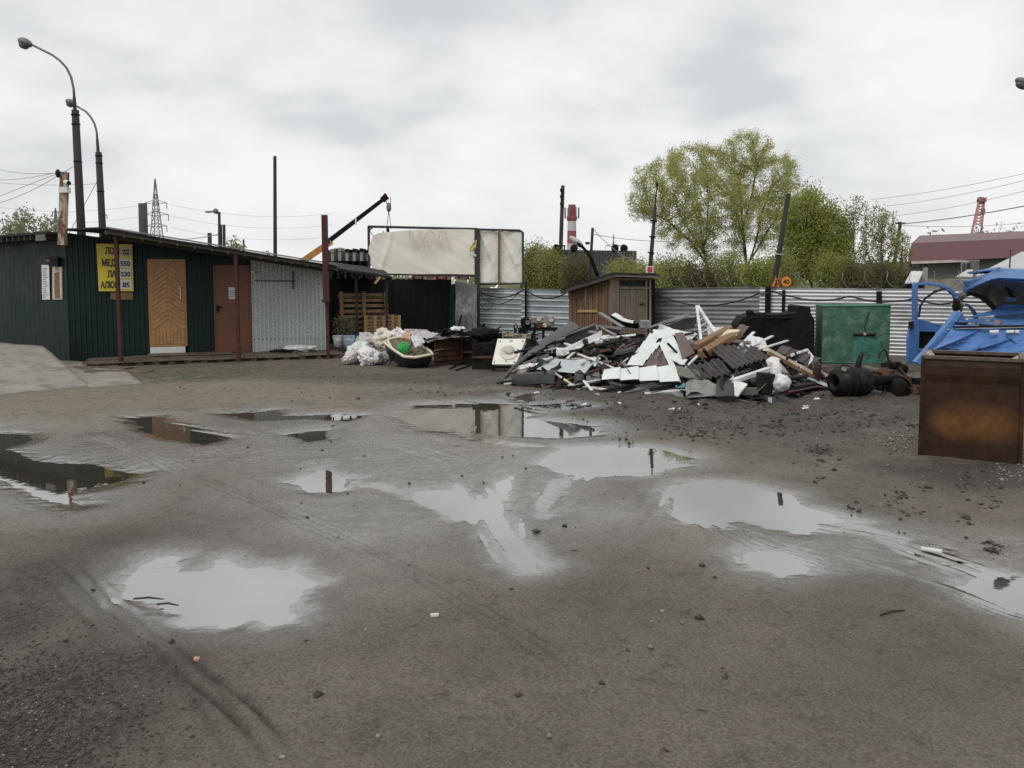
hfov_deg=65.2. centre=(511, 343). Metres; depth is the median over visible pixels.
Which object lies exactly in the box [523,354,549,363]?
scrap lath
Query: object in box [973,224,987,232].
distant tree
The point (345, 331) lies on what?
bush
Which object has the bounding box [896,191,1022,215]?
power line
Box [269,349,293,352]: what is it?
rubbish scrap
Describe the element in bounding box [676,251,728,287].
green bush
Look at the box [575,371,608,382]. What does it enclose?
scrap rod
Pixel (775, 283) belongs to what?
road sign
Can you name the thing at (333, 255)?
block stack
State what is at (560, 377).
scrap lath
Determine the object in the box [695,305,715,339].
metal trestle
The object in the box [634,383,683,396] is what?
metal sheet
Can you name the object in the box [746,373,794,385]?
scrap sheet
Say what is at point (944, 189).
power line
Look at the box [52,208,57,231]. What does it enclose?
power pylon
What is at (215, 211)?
street lamp
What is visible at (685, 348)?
metal sheet
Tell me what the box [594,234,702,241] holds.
power line
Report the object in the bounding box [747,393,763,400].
scrap sheet
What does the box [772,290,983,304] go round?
cable
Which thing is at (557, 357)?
scrap lath
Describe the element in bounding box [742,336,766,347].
metal sheet
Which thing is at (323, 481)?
puddle
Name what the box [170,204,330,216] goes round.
power line
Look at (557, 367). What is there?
scrap lath
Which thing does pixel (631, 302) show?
door
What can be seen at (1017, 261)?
white gable house
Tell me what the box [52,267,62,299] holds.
framed poster
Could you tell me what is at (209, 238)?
chimney
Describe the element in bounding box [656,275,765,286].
razor wire
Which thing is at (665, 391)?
scrap lath
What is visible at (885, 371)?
cast scrap
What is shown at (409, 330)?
board scrap
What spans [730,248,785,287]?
green bush
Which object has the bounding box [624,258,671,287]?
green bush
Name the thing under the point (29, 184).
power line
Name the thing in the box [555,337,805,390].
scrap mound
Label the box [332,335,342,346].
bucket
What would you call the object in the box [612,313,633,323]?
metal sheet
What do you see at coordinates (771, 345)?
white strip
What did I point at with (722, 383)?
scrap sheet
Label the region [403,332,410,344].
cardboard piece
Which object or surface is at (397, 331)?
rubbish bag
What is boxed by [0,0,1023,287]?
sky
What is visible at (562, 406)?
puddle
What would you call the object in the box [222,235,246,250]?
distant tree
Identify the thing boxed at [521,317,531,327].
engine part
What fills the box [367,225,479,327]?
billboard
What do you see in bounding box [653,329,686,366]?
roof tile sheet
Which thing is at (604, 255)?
dark warehouse
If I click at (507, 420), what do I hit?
puddle
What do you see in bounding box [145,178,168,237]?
power pylon
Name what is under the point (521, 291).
cable
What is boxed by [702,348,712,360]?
scrap rod
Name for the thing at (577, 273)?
green bush
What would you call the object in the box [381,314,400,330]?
wooden crate
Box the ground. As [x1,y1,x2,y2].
[0,330,1023,767]
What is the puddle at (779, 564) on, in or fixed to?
on the ground
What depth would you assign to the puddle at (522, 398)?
11.95 m
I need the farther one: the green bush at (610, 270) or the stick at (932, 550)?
the green bush at (610, 270)
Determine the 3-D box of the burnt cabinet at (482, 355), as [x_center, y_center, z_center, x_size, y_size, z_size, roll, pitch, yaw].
[-0.546,0.224,16.106,0.504,0.613,0.693,1,4,10]
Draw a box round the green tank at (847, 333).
[815,304,891,363]
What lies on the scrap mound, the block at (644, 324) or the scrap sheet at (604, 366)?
the scrap sheet at (604, 366)
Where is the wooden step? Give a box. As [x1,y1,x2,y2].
[147,351,231,356]
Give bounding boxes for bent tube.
[790,349,813,365]
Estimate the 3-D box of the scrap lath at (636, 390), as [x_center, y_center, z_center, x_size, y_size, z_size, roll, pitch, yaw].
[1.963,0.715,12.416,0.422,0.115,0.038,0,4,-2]
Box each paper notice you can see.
[41,265,49,299]
[229,287,234,298]
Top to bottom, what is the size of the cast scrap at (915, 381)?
0.216 m
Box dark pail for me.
[755,372,774,393]
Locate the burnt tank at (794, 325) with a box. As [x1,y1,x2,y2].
[731,304,814,356]
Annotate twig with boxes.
[133,596,163,599]
[156,602,178,605]
[880,610,904,615]
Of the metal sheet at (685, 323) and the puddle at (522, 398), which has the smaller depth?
the puddle at (522, 398)
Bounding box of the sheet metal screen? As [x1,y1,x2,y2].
[448,281,476,331]
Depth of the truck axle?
11.94 m
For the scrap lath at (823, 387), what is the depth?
12.75 m
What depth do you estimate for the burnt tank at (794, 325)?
16.97 m
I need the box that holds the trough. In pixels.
[754,393,787,403]
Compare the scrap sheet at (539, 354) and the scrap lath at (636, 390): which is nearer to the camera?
the scrap lath at (636, 390)
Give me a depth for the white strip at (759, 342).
13.07 m
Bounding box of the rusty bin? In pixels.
[918,350,1023,463]
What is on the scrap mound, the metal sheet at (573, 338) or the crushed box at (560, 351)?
the crushed box at (560, 351)
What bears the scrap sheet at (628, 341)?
on the scrap mound
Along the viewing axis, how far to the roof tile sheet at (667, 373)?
12.55 m
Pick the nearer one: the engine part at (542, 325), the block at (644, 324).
the block at (644, 324)
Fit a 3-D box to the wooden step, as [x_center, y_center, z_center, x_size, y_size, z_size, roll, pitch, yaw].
[-7.280,0.233,18.118,1.770,0.045,0.580,-2,4,-21]
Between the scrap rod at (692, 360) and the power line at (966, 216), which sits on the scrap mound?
the scrap rod at (692, 360)
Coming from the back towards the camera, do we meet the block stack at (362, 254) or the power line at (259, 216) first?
the power line at (259, 216)
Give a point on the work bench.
(543, 330)
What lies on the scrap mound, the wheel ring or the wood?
the wheel ring
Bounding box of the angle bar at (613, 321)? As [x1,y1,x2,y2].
[598,312,624,327]
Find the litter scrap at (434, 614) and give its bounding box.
[430,613,438,616]
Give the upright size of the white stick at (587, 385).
0.134 m
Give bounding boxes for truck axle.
[827,352,909,396]
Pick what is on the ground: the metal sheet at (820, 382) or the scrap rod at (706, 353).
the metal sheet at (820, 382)
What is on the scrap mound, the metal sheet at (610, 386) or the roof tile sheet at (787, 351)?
the roof tile sheet at (787, 351)
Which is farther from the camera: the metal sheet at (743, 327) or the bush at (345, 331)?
the bush at (345, 331)
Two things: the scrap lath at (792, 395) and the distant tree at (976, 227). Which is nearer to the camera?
the scrap lath at (792, 395)
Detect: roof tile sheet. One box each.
[602,364,680,382]
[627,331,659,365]
[643,345,668,365]
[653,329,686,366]
[776,345,820,364]
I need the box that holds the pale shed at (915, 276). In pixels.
[904,267,927,288]
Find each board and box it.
[73,366,133,369]
[84,370,153,373]
[96,244,133,290]
[676,366,702,379]
[721,329,739,336]
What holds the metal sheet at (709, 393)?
on the ground
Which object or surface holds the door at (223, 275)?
in the kiosk building at (180, 301)
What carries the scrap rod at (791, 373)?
on the ground
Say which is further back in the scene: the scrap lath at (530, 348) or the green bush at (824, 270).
the green bush at (824, 270)
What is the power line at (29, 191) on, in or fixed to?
attached to the camera post at (64, 189)
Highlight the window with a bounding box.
[961,262,969,272]
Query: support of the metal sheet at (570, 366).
on the scrap mound
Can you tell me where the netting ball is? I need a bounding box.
[397,342,409,353]
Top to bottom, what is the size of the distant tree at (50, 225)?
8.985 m
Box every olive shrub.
[828,250,888,288]
[860,250,907,288]
[878,256,922,288]
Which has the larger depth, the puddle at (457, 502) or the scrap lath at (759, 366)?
the scrap lath at (759, 366)
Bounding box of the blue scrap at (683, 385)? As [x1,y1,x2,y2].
[675,381,685,387]
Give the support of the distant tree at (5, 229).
on the ground
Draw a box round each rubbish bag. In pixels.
[341,351,357,364]
[347,341,368,363]
[355,331,375,348]
[357,346,382,365]
[371,327,392,351]
[376,350,391,364]
[391,327,405,337]
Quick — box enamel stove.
[492,339,525,371]
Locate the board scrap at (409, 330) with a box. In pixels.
[404,329,427,333]
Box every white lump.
[595,339,602,343]
[601,335,611,340]
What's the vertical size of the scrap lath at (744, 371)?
0.218 m
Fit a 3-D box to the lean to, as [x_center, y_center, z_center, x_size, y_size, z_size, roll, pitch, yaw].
[-4.111,-1.137,21.648,1.589,2.348,5.133,-1,4,-13]
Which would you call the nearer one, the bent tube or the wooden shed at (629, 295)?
the bent tube
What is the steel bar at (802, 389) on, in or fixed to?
on the ground
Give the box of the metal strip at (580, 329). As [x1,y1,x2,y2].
[565,324,595,335]
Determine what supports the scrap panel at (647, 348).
on the scrap mound
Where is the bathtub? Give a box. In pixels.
[383,336,433,367]
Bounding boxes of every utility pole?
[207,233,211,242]
[223,225,225,247]
[273,156,276,255]
[555,185,564,288]
[569,228,598,279]
[647,182,657,278]
[771,194,790,287]
[880,253,882,288]
[893,222,905,266]
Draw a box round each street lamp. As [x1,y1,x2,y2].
[18,37,85,234]
[65,99,105,236]
[205,208,220,246]
[1015,77,1023,89]
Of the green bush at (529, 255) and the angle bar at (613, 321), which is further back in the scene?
the green bush at (529, 255)
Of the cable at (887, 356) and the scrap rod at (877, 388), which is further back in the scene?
the cable at (887, 356)
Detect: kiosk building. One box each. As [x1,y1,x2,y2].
[0,231,77,360]
[65,227,337,365]
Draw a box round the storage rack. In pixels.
[330,262,376,278]
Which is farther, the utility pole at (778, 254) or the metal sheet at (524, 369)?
the utility pole at (778, 254)
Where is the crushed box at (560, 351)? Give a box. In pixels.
[556,348,564,355]
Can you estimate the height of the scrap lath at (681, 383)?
0.266 m
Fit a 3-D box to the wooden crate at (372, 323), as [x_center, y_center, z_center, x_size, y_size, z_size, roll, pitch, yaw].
[-3.579,-0.498,20.718,0.548,0.502,0.560,-1,4,-17]
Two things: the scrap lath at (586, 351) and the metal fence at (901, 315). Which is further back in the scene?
the metal fence at (901, 315)
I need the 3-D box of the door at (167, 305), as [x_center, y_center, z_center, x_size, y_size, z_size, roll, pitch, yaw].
[-7.864,-0.937,18.260,0.801,1.988,0.125,-2,4,-21]
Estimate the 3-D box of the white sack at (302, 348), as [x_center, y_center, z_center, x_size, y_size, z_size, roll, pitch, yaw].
[-5.052,0.110,19.057,0.893,0.186,0.429,0,4,0]
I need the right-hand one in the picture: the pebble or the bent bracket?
the bent bracket
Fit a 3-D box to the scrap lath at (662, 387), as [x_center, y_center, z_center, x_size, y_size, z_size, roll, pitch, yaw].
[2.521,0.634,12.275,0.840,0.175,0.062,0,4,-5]
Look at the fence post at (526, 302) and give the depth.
24.15 m
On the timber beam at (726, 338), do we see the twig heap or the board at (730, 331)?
the board at (730, 331)
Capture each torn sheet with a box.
[410,334,424,347]
[412,329,437,338]
[425,335,469,342]
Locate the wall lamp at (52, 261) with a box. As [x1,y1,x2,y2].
[46,257,59,265]
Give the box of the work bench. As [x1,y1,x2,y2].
[519,327,557,345]
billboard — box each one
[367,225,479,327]
[480,228,523,288]
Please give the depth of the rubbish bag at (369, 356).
16.71 m
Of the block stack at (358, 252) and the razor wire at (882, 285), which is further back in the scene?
the block stack at (358, 252)
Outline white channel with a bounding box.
[561,330,601,356]
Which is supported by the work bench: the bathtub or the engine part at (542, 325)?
the engine part at (542, 325)
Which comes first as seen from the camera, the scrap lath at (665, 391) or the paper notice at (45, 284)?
the scrap lath at (665, 391)
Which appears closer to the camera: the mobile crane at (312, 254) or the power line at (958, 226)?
the power line at (958, 226)
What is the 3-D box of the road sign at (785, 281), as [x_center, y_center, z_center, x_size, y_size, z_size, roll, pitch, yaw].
[6.862,-1.499,20.060,0.298,0.450,0.099,0,4,0]
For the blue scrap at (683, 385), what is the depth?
12.17 m
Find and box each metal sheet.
[500,321,579,381]
[515,366,533,372]
[516,363,537,369]
[537,359,594,372]
[552,325,596,356]
[586,371,599,383]
[593,384,641,393]
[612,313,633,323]
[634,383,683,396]
[647,312,690,328]
[656,316,696,329]
[658,324,696,339]
[675,332,694,358]
[685,379,715,395]
[687,389,715,397]
[707,326,722,334]
[731,324,748,344]
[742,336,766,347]
[799,373,827,386]
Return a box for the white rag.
[450,326,465,331]
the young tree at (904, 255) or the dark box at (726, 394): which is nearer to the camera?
the dark box at (726, 394)
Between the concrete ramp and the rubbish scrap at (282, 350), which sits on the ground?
the concrete ramp
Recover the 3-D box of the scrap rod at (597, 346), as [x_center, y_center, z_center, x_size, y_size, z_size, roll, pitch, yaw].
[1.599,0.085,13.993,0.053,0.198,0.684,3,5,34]
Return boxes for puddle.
[0,433,138,505]
[108,556,317,628]
[123,417,231,444]
[221,410,362,420]
[286,431,326,441]
[291,470,350,492]
[395,403,600,437]
[412,476,545,571]
[513,395,533,401]
[534,445,694,480]
[538,403,590,410]
[659,481,844,534]
[731,543,826,577]
[907,550,960,564]
[951,561,1023,615]
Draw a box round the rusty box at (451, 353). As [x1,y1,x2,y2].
[434,335,469,365]
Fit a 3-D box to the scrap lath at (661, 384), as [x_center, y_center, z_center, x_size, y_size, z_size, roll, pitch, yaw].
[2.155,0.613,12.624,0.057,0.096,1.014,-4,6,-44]
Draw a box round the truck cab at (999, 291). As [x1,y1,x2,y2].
[906,267,1023,365]
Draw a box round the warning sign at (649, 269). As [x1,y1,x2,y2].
[646,266,652,272]
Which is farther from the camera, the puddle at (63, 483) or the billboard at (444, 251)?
the billboard at (444, 251)
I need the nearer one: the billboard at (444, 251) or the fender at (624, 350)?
the fender at (624, 350)
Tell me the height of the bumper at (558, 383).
0.169 m
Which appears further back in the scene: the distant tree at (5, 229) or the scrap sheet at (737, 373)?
the distant tree at (5, 229)
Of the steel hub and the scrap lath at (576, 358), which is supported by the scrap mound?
the scrap lath at (576, 358)
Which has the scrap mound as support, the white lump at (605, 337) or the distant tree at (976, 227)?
the white lump at (605, 337)
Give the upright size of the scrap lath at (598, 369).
0.250 m
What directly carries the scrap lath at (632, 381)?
on the scrap mound
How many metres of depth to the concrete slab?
14.50 m
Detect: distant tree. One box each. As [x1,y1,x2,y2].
[0,212,31,234]
[4,202,52,233]
[31,214,57,231]
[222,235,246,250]
[927,227,944,234]
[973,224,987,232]
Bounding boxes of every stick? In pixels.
[582,380,592,390]
[921,546,942,553]
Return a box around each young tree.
[841,195,874,267]
[857,201,904,266]
[890,228,916,273]
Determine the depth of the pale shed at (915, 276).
23.67 m
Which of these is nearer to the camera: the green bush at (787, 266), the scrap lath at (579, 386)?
the scrap lath at (579, 386)
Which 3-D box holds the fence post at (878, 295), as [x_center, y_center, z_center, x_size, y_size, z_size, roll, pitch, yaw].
[8.697,-0.462,18.977,0.110,1.576,0.100,0,4,0]
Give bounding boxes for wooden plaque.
[110,292,132,299]
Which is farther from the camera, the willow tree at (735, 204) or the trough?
the willow tree at (735, 204)
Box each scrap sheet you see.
[529,351,554,355]
[537,351,554,360]
[537,358,548,367]
[546,345,558,354]
[575,348,595,356]
[582,338,589,350]
[599,380,636,385]
[602,363,621,382]
[611,338,630,344]
[701,367,716,381]
[719,381,755,399]
[734,369,743,376]
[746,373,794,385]
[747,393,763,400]
[764,364,788,372]
[788,351,798,360]
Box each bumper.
[511,369,557,383]
[518,380,562,387]
[612,341,639,355]
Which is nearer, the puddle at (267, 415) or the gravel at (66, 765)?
the gravel at (66, 765)
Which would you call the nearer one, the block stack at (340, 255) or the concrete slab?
the concrete slab
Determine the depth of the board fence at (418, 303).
24.58 m
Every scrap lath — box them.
[511,357,536,372]
[514,339,564,353]
[518,356,559,373]
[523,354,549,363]
[541,376,573,388]
[550,365,561,369]
[553,381,605,389]
[555,372,579,389]
[564,357,593,359]
[566,343,583,359]
[568,379,600,385]
[569,339,623,352]
[575,384,620,392]
[577,353,614,367]
[579,357,600,360]
[582,341,594,354]
[584,361,621,373]
[598,384,633,391]
[599,347,616,352]
[610,387,635,392]
[611,334,635,337]
[613,360,627,367]
[625,386,651,393]
[628,365,665,383]
[628,380,675,388]
[645,389,685,393]
[649,384,676,390]
[677,369,734,385]
[729,362,766,377]
[730,340,750,343]
[741,363,762,381]
[772,392,797,397]
[796,380,828,389]
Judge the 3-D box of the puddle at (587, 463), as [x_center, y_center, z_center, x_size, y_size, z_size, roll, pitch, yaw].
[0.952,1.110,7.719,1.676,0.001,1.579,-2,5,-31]
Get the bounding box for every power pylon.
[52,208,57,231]
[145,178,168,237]
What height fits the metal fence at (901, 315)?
1.660 m
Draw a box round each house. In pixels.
[859,231,1023,288]
[975,252,1023,276]
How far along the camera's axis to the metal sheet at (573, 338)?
14.34 m
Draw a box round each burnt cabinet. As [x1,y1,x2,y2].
[462,338,478,364]
[472,339,496,369]
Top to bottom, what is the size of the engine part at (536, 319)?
0.204 m
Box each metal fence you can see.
[480,288,568,340]
[655,287,784,338]
[759,288,993,355]
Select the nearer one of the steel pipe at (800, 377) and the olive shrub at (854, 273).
the steel pipe at (800, 377)
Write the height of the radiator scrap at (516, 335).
0.148 m
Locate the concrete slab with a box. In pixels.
[60,360,141,386]
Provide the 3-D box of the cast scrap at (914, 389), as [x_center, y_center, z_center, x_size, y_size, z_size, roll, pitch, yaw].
[6.234,0.739,12.246,0.307,0.246,0.462,0,4,0]
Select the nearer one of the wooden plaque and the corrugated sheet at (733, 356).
the corrugated sheet at (733, 356)
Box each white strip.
[738,332,754,347]
[748,335,773,347]
[758,340,788,349]
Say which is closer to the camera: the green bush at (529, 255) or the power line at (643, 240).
the power line at (643, 240)
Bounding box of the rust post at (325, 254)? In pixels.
[321,215,329,302]
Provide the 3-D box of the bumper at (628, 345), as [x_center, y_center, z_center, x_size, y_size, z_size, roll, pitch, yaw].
[1.933,0.092,13.676,0.587,0.257,0.092,-2,5,-32]
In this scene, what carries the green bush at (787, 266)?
on the ground
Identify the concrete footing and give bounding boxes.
[821,364,920,372]
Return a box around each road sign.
[771,275,780,289]
[780,275,791,287]
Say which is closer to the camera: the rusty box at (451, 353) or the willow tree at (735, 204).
the rusty box at (451, 353)
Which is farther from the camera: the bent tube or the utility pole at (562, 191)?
the utility pole at (562, 191)
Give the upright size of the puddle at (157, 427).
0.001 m
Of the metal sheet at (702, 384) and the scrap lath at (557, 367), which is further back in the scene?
the scrap lath at (557, 367)
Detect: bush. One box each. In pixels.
[332,318,354,334]
[518,235,560,288]
[529,241,578,288]
[553,246,604,288]
[597,251,628,275]
[608,249,646,273]
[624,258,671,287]
[644,248,699,287]
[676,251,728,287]
[705,248,754,286]
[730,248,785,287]
[754,243,804,287]
[799,245,854,287]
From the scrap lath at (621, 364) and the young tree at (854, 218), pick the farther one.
the young tree at (854, 218)
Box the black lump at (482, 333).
[469,327,499,340]
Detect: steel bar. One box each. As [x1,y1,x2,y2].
[455,364,471,370]
[787,385,818,393]
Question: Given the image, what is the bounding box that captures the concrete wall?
[928,269,972,288]
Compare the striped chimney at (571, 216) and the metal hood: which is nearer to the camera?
the metal hood
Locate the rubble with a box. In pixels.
[424,324,547,364]
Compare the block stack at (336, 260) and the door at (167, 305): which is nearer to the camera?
the door at (167, 305)
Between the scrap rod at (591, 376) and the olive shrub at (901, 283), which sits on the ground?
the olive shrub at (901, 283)
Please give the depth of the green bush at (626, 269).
33.68 m
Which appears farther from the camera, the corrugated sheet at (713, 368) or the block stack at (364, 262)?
the block stack at (364, 262)
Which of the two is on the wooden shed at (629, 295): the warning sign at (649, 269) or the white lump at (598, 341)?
the warning sign at (649, 269)
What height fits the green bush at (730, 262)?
3.374 m
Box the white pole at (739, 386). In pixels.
[732,367,770,396]
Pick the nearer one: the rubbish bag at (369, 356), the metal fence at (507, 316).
the rubbish bag at (369, 356)
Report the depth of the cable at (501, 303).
24.48 m
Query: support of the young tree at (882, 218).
on the ground
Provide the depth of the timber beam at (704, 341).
13.14 m
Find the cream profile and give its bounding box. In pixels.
[763,348,820,384]
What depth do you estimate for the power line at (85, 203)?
31.61 m
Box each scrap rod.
[496,381,512,383]
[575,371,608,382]
[593,344,606,348]
[606,356,623,360]
[610,381,623,385]
[654,350,661,359]
[679,355,697,376]
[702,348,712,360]
[785,368,813,390]
[873,386,909,389]
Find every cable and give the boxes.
[480,289,566,298]
[480,293,518,304]
[657,292,768,305]
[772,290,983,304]
[877,348,891,361]
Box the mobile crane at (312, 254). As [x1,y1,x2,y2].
[299,193,390,260]
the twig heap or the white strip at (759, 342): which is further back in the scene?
the twig heap
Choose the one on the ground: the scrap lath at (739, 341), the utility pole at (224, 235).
the utility pole at (224, 235)
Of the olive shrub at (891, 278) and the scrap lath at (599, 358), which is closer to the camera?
the scrap lath at (599, 358)
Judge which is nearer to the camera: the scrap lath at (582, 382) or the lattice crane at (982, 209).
the scrap lath at (582, 382)
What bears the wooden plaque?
attached to the kiosk building at (180, 301)
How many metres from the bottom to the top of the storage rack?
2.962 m
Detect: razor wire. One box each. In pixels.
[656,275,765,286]
[778,270,981,288]
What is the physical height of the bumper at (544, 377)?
0.277 m
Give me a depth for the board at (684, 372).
12.27 m
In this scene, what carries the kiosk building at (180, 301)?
on the ground
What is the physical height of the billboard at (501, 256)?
3.467 m
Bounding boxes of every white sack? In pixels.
[281,345,317,351]
[766,356,791,391]
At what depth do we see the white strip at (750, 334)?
13.18 m
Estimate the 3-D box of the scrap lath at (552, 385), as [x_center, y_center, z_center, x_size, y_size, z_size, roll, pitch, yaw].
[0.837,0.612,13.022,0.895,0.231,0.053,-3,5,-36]
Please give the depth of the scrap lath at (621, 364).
13.26 m
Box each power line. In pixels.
[0,177,54,202]
[1,174,54,195]
[1,206,132,211]
[69,182,96,232]
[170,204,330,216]
[170,227,330,239]
[594,230,646,265]
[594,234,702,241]
[870,174,1020,199]
[890,180,1023,205]
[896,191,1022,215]
[902,206,1023,223]
[902,223,1019,226]
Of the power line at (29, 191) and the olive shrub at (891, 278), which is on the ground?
the olive shrub at (891, 278)
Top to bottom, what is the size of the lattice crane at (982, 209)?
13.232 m
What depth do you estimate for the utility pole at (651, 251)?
25.77 m
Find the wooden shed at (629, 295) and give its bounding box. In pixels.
[560,272,659,341]
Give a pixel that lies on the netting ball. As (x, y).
(403, 347)
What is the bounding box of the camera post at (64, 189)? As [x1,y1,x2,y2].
[55,169,70,244]
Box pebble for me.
[193,656,199,661]
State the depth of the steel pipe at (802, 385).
12.11 m
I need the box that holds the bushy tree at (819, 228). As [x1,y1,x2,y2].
[766,176,863,287]
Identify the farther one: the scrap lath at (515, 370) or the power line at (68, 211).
the power line at (68, 211)
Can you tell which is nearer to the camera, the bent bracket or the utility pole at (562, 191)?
the bent bracket
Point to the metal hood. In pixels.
(630, 325)
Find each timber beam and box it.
[692,326,732,349]
[697,330,742,357]
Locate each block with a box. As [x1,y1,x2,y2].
[639,320,650,328]
[741,387,757,394]
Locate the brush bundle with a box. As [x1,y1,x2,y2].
[329,314,358,334]
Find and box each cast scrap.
[872,367,900,385]
[881,361,908,374]
[909,377,919,384]
[909,384,919,394]
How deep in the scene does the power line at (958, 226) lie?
39.68 m
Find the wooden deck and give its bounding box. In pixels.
[82,349,343,365]
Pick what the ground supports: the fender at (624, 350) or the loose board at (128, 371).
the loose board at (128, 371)
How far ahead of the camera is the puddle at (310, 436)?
8.95 m
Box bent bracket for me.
[588,325,621,335]
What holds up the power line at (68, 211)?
attached to the power pylon at (154, 216)
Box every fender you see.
[574,370,583,383]
[613,345,638,355]
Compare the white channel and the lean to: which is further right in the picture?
the white channel
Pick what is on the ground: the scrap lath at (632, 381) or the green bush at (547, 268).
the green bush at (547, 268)
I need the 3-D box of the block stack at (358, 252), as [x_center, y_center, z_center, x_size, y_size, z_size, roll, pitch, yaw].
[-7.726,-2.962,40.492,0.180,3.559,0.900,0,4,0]
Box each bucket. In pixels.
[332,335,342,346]
[342,335,354,347]
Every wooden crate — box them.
[363,315,384,333]
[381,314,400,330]
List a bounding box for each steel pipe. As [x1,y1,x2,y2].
[788,374,808,380]
[789,381,816,389]
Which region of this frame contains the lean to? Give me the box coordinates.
[329,261,391,334]
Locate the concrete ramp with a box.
[0,342,87,393]
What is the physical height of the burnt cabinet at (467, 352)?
0.642 m
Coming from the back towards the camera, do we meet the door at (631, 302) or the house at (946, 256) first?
the house at (946, 256)
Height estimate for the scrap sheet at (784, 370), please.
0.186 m
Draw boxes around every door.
[147,259,187,346]
[213,265,251,351]
[619,290,644,333]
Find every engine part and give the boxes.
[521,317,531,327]
[529,316,543,323]
[533,323,550,327]
[544,314,554,326]
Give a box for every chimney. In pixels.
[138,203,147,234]
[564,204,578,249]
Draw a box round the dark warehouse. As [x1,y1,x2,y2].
[546,244,636,288]
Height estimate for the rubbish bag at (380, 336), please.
0.623 m
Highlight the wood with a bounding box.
[382,259,849,288]
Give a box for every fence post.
[525,282,526,333]
[765,287,770,312]
[876,291,881,303]
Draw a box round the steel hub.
[900,374,912,386]
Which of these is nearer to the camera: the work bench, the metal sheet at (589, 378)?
the metal sheet at (589, 378)
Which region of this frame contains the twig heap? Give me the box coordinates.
[394,346,443,355]
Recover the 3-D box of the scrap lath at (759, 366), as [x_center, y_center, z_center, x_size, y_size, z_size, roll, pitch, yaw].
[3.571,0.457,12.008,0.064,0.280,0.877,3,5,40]
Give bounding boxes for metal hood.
[610,315,638,328]
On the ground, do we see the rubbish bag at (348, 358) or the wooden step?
the rubbish bag at (348, 358)
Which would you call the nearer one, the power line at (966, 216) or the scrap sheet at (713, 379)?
the scrap sheet at (713, 379)
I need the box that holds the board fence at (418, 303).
[329,278,452,343]
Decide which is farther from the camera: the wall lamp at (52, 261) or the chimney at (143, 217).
the chimney at (143, 217)
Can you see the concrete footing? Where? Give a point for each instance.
(914, 367)
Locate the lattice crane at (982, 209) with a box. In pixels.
[971,197,986,232]
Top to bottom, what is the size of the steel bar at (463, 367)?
0.110 m
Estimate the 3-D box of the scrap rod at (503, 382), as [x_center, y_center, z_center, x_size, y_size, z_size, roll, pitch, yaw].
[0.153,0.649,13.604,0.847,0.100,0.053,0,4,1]
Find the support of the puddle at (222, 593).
on the ground
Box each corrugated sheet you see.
[686,358,731,379]
[709,344,768,369]
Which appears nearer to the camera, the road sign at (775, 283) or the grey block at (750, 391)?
the grey block at (750, 391)
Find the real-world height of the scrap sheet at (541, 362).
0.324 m
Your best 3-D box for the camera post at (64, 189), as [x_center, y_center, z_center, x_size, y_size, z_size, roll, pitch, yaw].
[-9.502,-2.910,16.987,0.277,1.607,0.621,-3,5,-35]
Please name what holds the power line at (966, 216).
attached to the utility pole at (899, 225)
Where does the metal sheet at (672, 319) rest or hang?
on the metal sheet at (685, 323)
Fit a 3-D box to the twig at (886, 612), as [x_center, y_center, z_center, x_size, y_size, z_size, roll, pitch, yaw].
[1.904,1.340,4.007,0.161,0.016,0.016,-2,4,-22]
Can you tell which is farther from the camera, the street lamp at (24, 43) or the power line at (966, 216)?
the power line at (966, 216)
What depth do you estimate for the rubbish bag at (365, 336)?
17.63 m
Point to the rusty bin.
(971, 405)
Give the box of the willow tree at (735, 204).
[624,127,805,268]
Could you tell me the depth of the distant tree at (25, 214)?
78.81 m
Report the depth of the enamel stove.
15.56 m
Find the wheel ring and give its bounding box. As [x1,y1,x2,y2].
[596,355,608,366]
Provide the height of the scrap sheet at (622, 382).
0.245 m
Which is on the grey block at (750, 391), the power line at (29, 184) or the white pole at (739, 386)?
the white pole at (739, 386)
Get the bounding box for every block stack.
[330,249,335,278]
[334,248,337,277]
[338,248,344,277]
[342,249,345,277]
[345,249,350,278]
[352,249,358,278]
[356,250,359,275]
[359,248,365,278]
[363,250,366,278]
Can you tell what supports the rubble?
on the ground
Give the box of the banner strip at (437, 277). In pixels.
[412,274,468,279]
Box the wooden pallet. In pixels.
[338,291,388,329]
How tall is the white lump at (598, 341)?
0.107 m
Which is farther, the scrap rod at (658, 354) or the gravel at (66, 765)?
the scrap rod at (658, 354)
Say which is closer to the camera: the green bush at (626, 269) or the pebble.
the pebble
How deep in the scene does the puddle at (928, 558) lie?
4.90 m
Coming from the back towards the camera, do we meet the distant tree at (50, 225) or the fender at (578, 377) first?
the distant tree at (50, 225)
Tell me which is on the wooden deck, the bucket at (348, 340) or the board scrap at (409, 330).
the bucket at (348, 340)
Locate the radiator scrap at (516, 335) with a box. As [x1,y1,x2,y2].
[502,332,530,338]
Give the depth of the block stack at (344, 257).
40.01 m
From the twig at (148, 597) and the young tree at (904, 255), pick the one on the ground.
the young tree at (904, 255)
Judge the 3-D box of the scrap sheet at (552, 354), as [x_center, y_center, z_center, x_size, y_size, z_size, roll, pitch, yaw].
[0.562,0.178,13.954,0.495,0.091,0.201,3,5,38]
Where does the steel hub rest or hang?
on the truck axle
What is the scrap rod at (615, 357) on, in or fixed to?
on the scrap mound
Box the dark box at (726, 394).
[716,377,743,401]
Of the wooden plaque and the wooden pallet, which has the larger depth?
the wooden pallet

